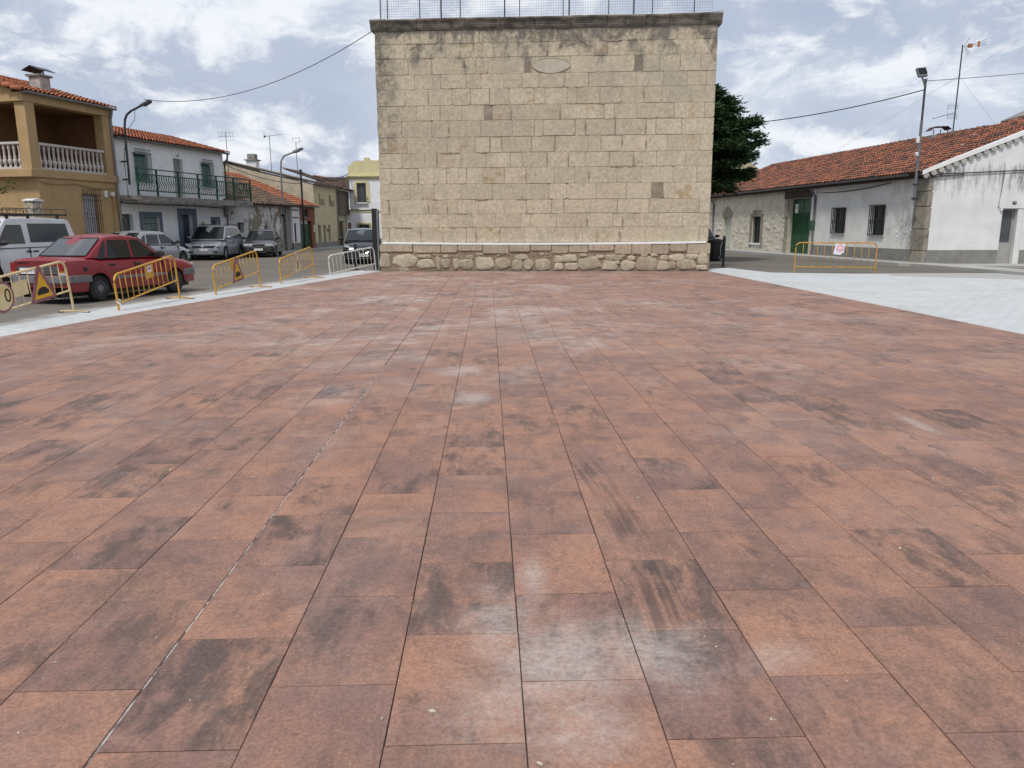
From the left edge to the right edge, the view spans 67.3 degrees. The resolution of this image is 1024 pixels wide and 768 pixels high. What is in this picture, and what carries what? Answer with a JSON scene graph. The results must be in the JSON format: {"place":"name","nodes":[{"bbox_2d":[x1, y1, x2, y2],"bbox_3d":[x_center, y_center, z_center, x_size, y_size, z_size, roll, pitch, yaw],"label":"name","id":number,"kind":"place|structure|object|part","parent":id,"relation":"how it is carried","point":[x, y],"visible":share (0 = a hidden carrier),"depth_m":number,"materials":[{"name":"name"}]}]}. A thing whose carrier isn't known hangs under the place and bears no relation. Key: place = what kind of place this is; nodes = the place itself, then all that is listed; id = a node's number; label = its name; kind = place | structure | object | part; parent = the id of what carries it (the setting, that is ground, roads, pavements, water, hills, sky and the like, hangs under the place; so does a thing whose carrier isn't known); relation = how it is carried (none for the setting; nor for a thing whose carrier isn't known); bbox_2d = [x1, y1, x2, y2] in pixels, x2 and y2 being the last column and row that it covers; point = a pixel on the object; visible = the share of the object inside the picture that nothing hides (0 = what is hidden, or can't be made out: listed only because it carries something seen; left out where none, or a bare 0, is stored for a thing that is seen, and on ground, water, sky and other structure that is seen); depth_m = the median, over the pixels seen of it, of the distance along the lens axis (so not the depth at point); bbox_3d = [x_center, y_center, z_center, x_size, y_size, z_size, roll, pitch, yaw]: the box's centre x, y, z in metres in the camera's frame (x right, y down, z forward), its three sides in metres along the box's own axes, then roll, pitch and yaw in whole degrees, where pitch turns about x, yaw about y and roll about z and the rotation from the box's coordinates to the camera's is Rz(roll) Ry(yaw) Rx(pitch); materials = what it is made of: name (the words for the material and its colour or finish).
{"place":"outdoors","nodes":[
{"label":"outdoors","id":0,"kind":"place"},
{"bbox_2d":[0,270,378,336],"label":"concrete strip","id":1,"kind":"object","parent":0,"point":[16,328],"visible":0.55,"depth_m":15.80,"materials":[{"name":"grey concrete"}]},
{"bbox_2d":[0,261,90,312],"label":"crowd barrier","id":2,"kind":"object","parent":1,"relation":"on","point":[43,290],"visible":1,"depth_m":13.81,"materials":[{"name":"yellow metal"}]},
{"bbox_2d":[113,255,193,310],"bbox_3d":[-7.715,-2.053,16.354,0.640,1.023,2.569,0,19,3],"label":"crowd barrier","id":3,"kind":"object","parent":1,"relation":"on","point":[149,271],"visible":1,"depth_m":16.27,"materials":[{"name":"yellow metal"}]},
{"bbox_2d":[212,251,271,294],"bbox_3d":[-7.036,-2.753,19.741,0.640,1.032,2.466,1,19,8],"label":"crowd barrier","id":4,"kind":"object","parent":1,"relation":"on","point":[237,272],"visible":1,"depth_m":19.59,"materials":[{"name":"yellow metal"}]},
{"bbox_2d":[278,247,323,283],"bbox_3d":[-6.524,-3.519,23.371,0.640,1.072,2.624,1,18,7],"label":"crowd barrier","id":5,"kind":"object","parent":1,"relation":"on","point":[297,267],"visible":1,"depth_m":23.28,"materials":[{"name":"yellow metal"}]},
{"bbox_2d":[328,247,376,274],"bbox_3d":[-5.554,-4.184,26.861,0.060,0.942,2.322,7,20,32],"label":"crowd barrier","id":6,"kind":"object","parent":1,"relation":"on","point":[352,260],"visible":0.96,"depth_m":26.81,"materials":[{"name":"silver metal"}]},
{"bbox_2d":[364,209,380,270],"bbox_3d":[-5.169,-5.340,28.507,0.580,2.261,0.400,2,12,10],"label":"steel gate post","id":7,"kind":"object","parent":1,"relation":"on","point":[375,229],"visible":0.88,"depth_m":28.40,"materials":[{"name":"black metal"}]},
{"bbox_2d":[189,245,342,259],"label":"pavement","id":8,"kind":"structure","parent":0,"point":[313,249],"depth_m":51.03,"materials":[{"name":"concrete"}]},
{"bbox_2d":[299,170,305,248],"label":"black cable pole","id":9,"kind":"object","parent":8,"relation":"on","point":[302,209],"visible":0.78,"depth_m":52.52,"materials":[{"name":"metal"}]},
{"bbox_2d":[226,165,300,183],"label":"overhead cable","id":10,"kind":"object","parent":9,"relation":"attached to","point":[263,178],"visible":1,"depth_m":47.38,"materials":[{"name":"black rubber"}]},
{"bbox_2d":[227,161,300,179],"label":"overhead cable","id":11,"kind":"object","parent":9,"relation":"attached to","point":[262,172],"visible":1,"depth_m":47.12,"materials":[{"name":"black rubber"}]},
{"bbox_2d":[302,172,347,178],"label":"overhead cable","id":12,"kind":"object","parent":9,"relation":"attached to","point":[324,178],"visible":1,"depth_m":57.79,"materials":[{"name":"black rubber"}]},
{"bbox_2d":[302,175,347,180],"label":"overhead cable","id":13,"kind":"object","parent":9,"relation":"attached to","point":[324,180],"visible":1,"depth_m":57.77,"materials":[{"name":"black rubber"}]},
{"bbox_2d":[302,180,347,187],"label":"overhead cable","id":14,"kind":"object","parent":9,"relation":"attached to","point":[323,186],"visible":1,"depth_m":57.82,"materials":[{"name":"black rubber"}]},
{"bbox_2d":[314,177,350,228],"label":"white end house","id":15,"kind":"structure","parent":0,"point":[344,182],"depth_m":70.55,"materials":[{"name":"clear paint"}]},
{"bbox_2d":[0,271,1023,767],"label":"paved square","id":16,"kind":"structure","parent":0,"point":[310,431],"depth_m":4.13,"materials":[{"name":"tile"}]},
{"bbox_2d":[3,338,1019,765],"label":"scattered crumbs","id":17,"kind":"object","parent":16,"relation":"on","point":[509,642],"visible":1,"depth_m":3.02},
{"bbox_2d":[369,12,723,270],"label":"ball court wall","id":18,"kind":"structure","parent":16,"relation":"on","point":[556,143],"depth_m":27.33,"materials":[{"name":"stone"}]},
{"bbox_2d":[379,0,723,18],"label":"net fence","id":19,"kind":"object","parent":18,"relation":"on","point":[504,14],"visible":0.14,"depth_m":26.76,"materials":[{"name":"metal"}]},
{"bbox_2d":[0,248,1023,314],"bbox_3d":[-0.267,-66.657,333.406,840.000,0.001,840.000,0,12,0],"label":"asphalt road","id":20,"kind":"structure","parent":0,"point":[268,268],"depth_m":30.29,"materials":[{"name":"grey asphalt"}]},
{"bbox_2d":[0,178,19,203],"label":"young tree","id":21,"kind":"object","parent":20,"relation":"on","point":[6,189],"visible":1,"depth_m":26.77,"materials":[{"name":"green plant"}]},
{"bbox_2d":[22,198,43,217],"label":"gate pier","id":22,"kind":"structure","parent":20,"relation":"on","point":[35,204],"depth_m":29.15,"materials":[{"name":"stone"}]},
{"bbox_2d":[0,208,73,281],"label":"white van","id":23,"kind":"object","parent":20,"relation":"on","point":[27,236],"visible":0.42,"depth_m":22.27,"materials":[{"name":"paint"}]},
{"bbox_3d":[-14.137,-4.201,21.602,0.107,0.530,1.050,1,12,8],"label":"side window","id":24,"kind":"part","parent":23,"relation":"part of","materials":[{"name":"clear glass"}]},
{"bbox_3d":[-13.925,-4.549,23.123,0.108,0.540,1.680,1,12,8],"label":"side window","id":25,"kind":"part","parent":23,"relation":"part of","materials":[{"name":"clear glass"}]},
{"bbox_2d":[0,65,123,234],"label":"ochre house","id":26,"kind":"structure","parent":20,"relation":"on","point":[57,148],"depth_m":32.70,"materials":[{"name":"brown paint"}]},
{"bbox_2d":[82,194,97,233],"bbox_3d":[-18.589,-7.314,33.820,0.032,2.000,0.880,2,12,12],"label":"window","id":27,"kind":"structure","parent":26,"relation":"in","point":[90,197],"depth_m":33.83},
{"bbox_2d":[10,233,194,300],"bbox_3d":[-9.614,-2.865,18.443,1.996,1.479,4.200,3,12,16],"label":"red saloon car","id":28,"kind":"object","parent":20,"relation":"on","point":[94,263],"visible":0.76,"depth_m":17.37,"materials":[{"name":"paint"}]},
{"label":"rear window","id":29,"kind":"part","parent":28,"relation":"part of","materials":[{"name":"grey glass"}]},
{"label":"side window","id":30,"kind":"part","parent":28,"relation":"part of","materials":[{"name":"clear glass"}]},
{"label":"side window","id":31,"kind":"part","parent":28,"relation":"part of","materials":[{"name":"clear glass"}]},
{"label":"side window","id":32,"kind":"part","parent":28,"relation":"part of","materials":[{"name":"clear glass"}]},
{"bbox_2d":[112,220,190,260],"bbox_3d":[-14.977,-5.741,31.407,2.096,1.951,3.976,2,12,12],"label":"silver hatchback car","id":33,"kind":"object","parent":20,"relation":"on","point":[158,241],"visible":0.32,"depth_m":31.27,"materials":[{"name":"paint"}]},
{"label":"rear window","id":34,"kind":"part","parent":33,"relation":"part of","materials":[{"name":"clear glass"}]},
{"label":"side window","id":35,"kind":"part","parent":33,"relation":"part of","materials":[{"name":"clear glass"}]},
{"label":"side window","id":36,"kind":"part","parent":33,"relation":"part of","materials":[{"name":"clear glass"}]},
{"bbox_2d":[0,271,352,325],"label":"kerb","id":37,"kind":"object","parent":20,"relation":"on","point":[25,316],"visible":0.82,"depth_m":17.50,"materials":[{"name":"grey concrete"}]},
{"bbox_2d":[113,126,252,248],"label":"white house","id":38,"kind":"structure","parent":20,"relation":"on","point":[177,190],"depth_m":38.83,"materials":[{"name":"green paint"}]},
{"bbox_2d":[122,214,130,230],"bbox_3d":[-18.112,-7.410,36.044,0.137,1.090,0.730,2,12,13],"label":"window","id":39,"kind":"structure","parent":38,"relation":"in","point":[126,220],"depth_m":36.10,"materials":[{"name":"grey paint"}]},
{"bbox_2d":[120,99,151,202],"bbox_3d":[-17.076,-10.528,34.863,1.848,4.493,0.553,2,12,8],"label":"wall street lamp","id":40,"kind":"object","parent":38,"relation":"attached to","point":[147,102],"visible":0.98,"depth_m":35.01,"materials":[{"name":"metal"}]},
{"bbox_2d":[144,32,370,101],"bbox_3d":[-10.625,-12.426,30.746,13.728,1.578,0.025,7,14,31],"label":"overhead cable","id":41,"kind":"object","parent":40,"relation":"attached to","point":[266,84],"visible":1,"depth_m":30.16,"materials":[{"name":"black rubber"}]},
{"bbox_2d":[133,153,145,180],"bbox_3d":[-17.833,-10.343,36.728,0.060,1.260,0.960,2,12,13],"label":"window","id":42,"kind":"structure","parent":38,"relation":"in","point":[135,163],"depth_m":36.83,"materials":[{"name":"green paint"}]},
{"bbox_2d":[143,217,157,230],"bbox_3d":[-17.770,-7.550,37.646,0.118,1.220,1.260,2,12,13],"label":"window","id":43,"kind":"structure","parent":38,"relation":"in","point":[149,223],"depth_m":37.72,"materials":[{"name":"glass"}]},
{"bbox_2d":[173,159,182,197],"bbox_3d":[-17.230,-10.540,39.474,0.057,1.940,0.760,2,12,13],"label":"balcony door","id":44,"kind":"structure","parent":38,"relation":"in","point":[176,165],"depth_m":39.52,"materials":[{"name":"grey metal"}]},
{"bbox_2d":[181,215,190,247],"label":"front door","id":45,"kind":"structure","parent":38,"relation":"in","point":[185,218],"depth_m":40.48,"materials":[{"name":"wood"}]},
{"bbox_2d":[201,164,208,185],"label":"window","id":46,"kind":"structure","parent":38,"relation":"in","point":[202,166],"depth_m":41.72,"materials":[{"name":"green paint"}]},
{"bbox_2d":[185,224,243,258],"bbox_3d":[-15.629,-7.527,40.578,2.226,1.774,4.520,-1,12,-4],"label":"grey people carrier","id":47,"kind":"object","parent":20,"relation":"on","point":[225,241],"visible":0.99,"depth_m":39.36,"materials":[{"name":"metal"}]},
{"bbox_2d":[225,228,231,237],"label":"side window","id":48,"kind":"structure","parent":47,"relation":"in","point":[228,233],"depth_m":40.17,"materials":[{"name":"grey glass"}]},
{"bbox_2d":[229,228,236,237],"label":"side window","id":49,"kind":"structure","parent":47,"relation":"in","point":[232,230],"depth_m":41.04,"materials":[{"name":"grey glass"}]},
{"bbox_2d":[234,228,240,236],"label":"side window","id":50,"kind":"structure","parent":47,"relation":"in","point":[236,229],"depth_m":41.88,"materials":[{"name":"grey glass"}]},
{"bbox_2d":[223,174,300,253],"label":"peeling house","id":51,"kind":"structure","parent":20,"relation":"on","point":[264,211],"depth_m":47.61,"materials":[{"name":"paint"}]},
{"bbox_2d":[280,147,303,215],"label":"curved street lamp","id":52,"kind":"object","parent":51,"relation":"attached to","point":[296,151],"visible":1,"depth_m":49.19,"materials":[{"name":"metal"}]},
{"bbox_2d":[242,229,281,256],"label":"charcoal saloon car","id":53,"kind":"object","parent":20,"relation":"on","point":[268,242],"visible":0.94,"depth_m":42.68,"materials":[{"name":"paint"}]},
{"bbox_2d":[226,171,319,250],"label":"terracotta garage","id":54,"kind":"structure","parent":20,"relation":"on","point":[293,228],"depth_m":53.46,"materials":[{"name":"orange paint"}]},
{"bbox_2d":[218,132,233,171],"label":"roof aerial","id":55,"kind":"object","parent":54,"relation":"on","point":[226,142],"visible":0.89,"depth_m":54.76,"materials":[{"name":"metal"}]},
{"bbox_2d":[301,224,310,248],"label":"garage door","id":56,"kind":"structure","parent":54,"relation":"in","point":[307,227],"depth_m":55.52,"materials":[{"name":"green paint"}]},
{"bbox_2d":[223,154,339,247],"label":"cream house","id":57,"kind":"structure","parent":20,"relation":"on","point":[326,219],"depth_m":57.91,"materials":[{"name":"grey paint"}]},
{"bbox_2d":[264,134,280,170],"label":"roof aerial","id":58,"kind":"object","parent":57,"relation":"on","point":[270,150],"visible":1,"depth_m":58.01,"materials":[{"name":"metal"}]},
{"bbox_2d":[282,167,352,245],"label":"brown house","id":59,"kind":"structure","parent":20,"relation":"on","point":[343,203],"depth_m":64.50,"materials":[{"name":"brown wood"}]},
{"bbox_2d":[339,221,342,245],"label":"front door","id":60,"kind":"structure","parent":59,"relation":"in","point":[340,222],"depth_m":64.85,"materials":[{"name":"brown wood"}]},
{"bbox_2d":[353,244,356,269],"bbox_3d":[-6.020,-4.905,29.613,0.220,0.971,0.220,0,12,0],"label":"bollard","id":61,"kind":"object","parent":20,"relation":"on","point":[355,248],"visible":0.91,"depth_m":29.57,"materials":[{"name":"black metal"}]},
{"bbox_2d":[338,228,381,262],"bbox_3d":[-6.973,-6.514,36.002,2.208,1.559,4.336,-2,12,-10],"label":"black hatchback car","id":62,"kind":"object","parent":20,"relation":"on","point":[360,238],"visible":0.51,"depth_m":34.52,"materials":[{"name":"paint"}]},
{"bbox_2d":[347,158,381,238],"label":"white yellow house","id":63,"kind":"structure","parent":20,"relation":"on","point":[364,182],"depth_m":65.37,"materials":[{"name":"grey paint"}]},
{"bbox_2d":[357,183,366,201],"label":"window","id":64,"kind":"structure","parent":63,"relation":"in","point":[361,187],"depth_m":65.50,"materials":[{"name":"grey glass"}]},
{"bbox_2d":[707,238,722,260],"bbox_3d":[9.395,-6.236,35.682,0.800,1.020,0.780,0,12,0],"label":"litter bin","id":65,"kind":"object","parent":20,"relation":"on","point":[715,244],"visible":0.64,"depth_m":35.38,"materials":[{"name":"black plastic"}]},
{"bbox_2d":[719,236,726,267],"bbox_3d":[8.173,-5.118,29.755,0.313,1.221,0.240,0,12,0],"label":"bollard","id":66,"kind":"object","parent":20,"relation":"on","point":[723,250],"visible":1,"depth_m":29.73,"materials":[{"name":"black metal"}]},
{"bbox_2d":[710,83,770,196],"bbox_3d":[8.244,-9.580,34.777,6.682,7.955,6.144,0,12,0],"label":"conifer","id":67,"kind":"object","parent":20,"relation":"on","point":[734,147],"visible":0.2,"depth_m":33.08,"materials":[{"name":"green plant"}]},
{"bbox_2d":[732,163,758,170],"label":"cream house behind tree","id":68,"kind":"structure","parent":20,"relation":"on","point":[748,165],"depth_m":61.76,"materials":[{"name":"beige paint"}]},
{"bbox_2d":[919,130,1023,263],"bbox_3d":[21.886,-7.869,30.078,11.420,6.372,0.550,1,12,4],"label":"gable house","id":69,"kind":"structure","parent":20,"relation":"on","point":[977,212],"depth_m":30.50,"materials":[{"name":"paint"}]},
{"bbox_2d":[996,209,1014,262],"bbox_3d":[19.739,-5.928,30.862,0.580,2.150,0.077,1,12,4],"label":"glazed door","id":70,"kind":"structure","parent":69,"relation":"in","point":[1007,214],"depth_m":30.84,"materials":[{"name":"grey metal"}]},
{"bbox_2d":[1000,111,1023,122],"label":"orange gable house","id":71,"kind":"structure","parent":20,"relation":"on","point":[1020,114],"depth_m":48.43,"materials":[{"name":"paint"}]},
{"bbox_2d":[0,0,1023,183],"label":"sky","id":72,"kind":"structure","parent":0,"point":[785,58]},
{"bbox_2d":[708,228,719,238],"bbox_3d":[9.469,-7.344,39.732,2.208,1.559,4.321,1,12,8],"label":"graphite car","id":73,"kind":"object","parent":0,"point":[710,235],"visible":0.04,"depth_m":38.53,"materials":[{"name":"paint"}]},
{"bbox_2d":[709,116,1023,262],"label":"long low house","id":74,"kind":"structure","parent":0,"point":[785,207],"depth_m":37.61,"materials":[{"name":"paint"}]},
{"bbox_2d":[725,217,731,247],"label":"pale door","id":75,"kind":"structure","parent":74,"relation":"in","point":[728,227],"depth_m":51.49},
{"bbox_2d":[754,216,760,242],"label":"window","id":76,"kind":"structure","parent":74,"relation":"in","point":[759,218],"depth_m":47.01,"materials":[{"name":"black glass"}]},
{"bbox_2d":[835,208,846,232],"bbox_3d":[16.004,-7.920,37.295,0.060,1.180,1.130,-1,12,-6],"label":"window","id":77,"kind":"structure","parent":74,"relation":"in","point":[839,208],"depth_m":37.39,"materials":[{"name":"black glass"}]},
{"bbox_2d":[824,182,891,192],"bbox_3d":[15.810,-9.442,37.378,0.036,0.268,9.048,-1,12,-6],"label":"overhead cable","id":78,"kind":"object","parent":74,"relation":"attached to","point":[857,189],"visible":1,"depth_m":35.54,"materials":[{"name":"black rubber"}]},
{"bbox_2d":[873,205,885,233],"bbox_3d":[16.381,-7.263,34.134,0.060,1.280,1.050,-2,12,-6],"label":"window","id":79,"kind":"structure","parent":74,"relation":"in","point":[885,205],"depth_m":34.22,"materials":[{"name":"black glass"}]},
{"bbox_2d":[911,67,927,200],"bbox_3d":[15.854,-9.767,30.127,0.768,5.018,0.357,-7,13,-28],"label":"floodlight mast","id":80,"kind":"object","parent":74,"relation":"attached to","point":[921,73],"visible":1,"depth_m":30.17,"materials":[{"name":"grey metal"}]},
{"bbox_2d":[763,89,925,121],"bbox_3d":[13.214,-11.459,31.882,6.955,0.788,0.036,8,14,34],"label":"overhead cable","id":81,"kind":"object","parent":80,"relation":"attached to","point":[846,108],"visible":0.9,"depth_m":31.54,"materials":[{"name":"black rubber"}]},
{"bbox_2d":[929,73,1023,80],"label":"overhead cable","id":82,"kind":"object","parent":80,"relation":"attached to","point":[975,77],"visible":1,"depth_m":29.77,"materials":[{"name":"black rubber"}]},
{"bbox_2d":[857,38,991,136],"bbox_3d":[18.920,-13.576,35.741,6.865,4.513,1.724,6,13,30],"label":"tall roof aerial","id":83,"kind":"object","parent":74,"relation":"on","point":[969,45],"visible":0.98,"depth_m":35.21,"materials":[{"name":"metal"}]},
{"bbox_2d":[834,36,1023,152],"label":"overhead cable","id":84,"kind":"object","parent":74,"relation":"attached to","point":[933,92],"visible":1,"depth_m":37.00,"materials":[{"name":"grey rubber"}]},
{"bbox_2d":[925,126,950,138],"bbox_3d":[21.002,-12.150,37.950,0.975,1.046,0.600,0,12,0],"label":"roof chimney","id":85,"kind":"object","parent":74,"relation":"on","point":[945,128],"visible":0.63,"depth_m":37.71,"materials":[{"name":"concrete"}]},
{"bbox_2d":[709,268,1023,333],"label":"concrete apron","id":86,"kind":"object","parent":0,"point":[994,303],"visible":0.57,"depth_m":18.78,"materials":[{"name":"grey concrete"}]},
{"bbox_2d":[793,242,877,273],"bbox_3d":[10.922,-4.272,26.013,2.617,1.042,0.064,3,12,14],"label":"crowd barrier","id":87,"kind":"object","parent":86,"relation":"on","point":[839,249],"visible":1,"depth_m":25.93,"materials":[{"name":"metal"}]},
{"bbox_2d":[890,274,1023,279],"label":"damp apron patch","id":88,"kind":"object","parent":86,"relation":"on","point":[1000,276],"visible":1,"depth_m":24.56,"materials":[{"name":"concrete"}]},
{"bbox_2d":[725,248,1023,274],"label":"pavement","id":89,"kind":"structure","parent":0,"point":[982,269],"depth_m":31.26,"materials":[{"name":"concrete"}]},
{"bbox_2d":[957,263,1023,267],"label":"sidewalk","id":90,"kind":"structure","parent":0,"point":[1004,265],"depth_m":29.49,"materials":[{"name":"concrete"}]}
]}

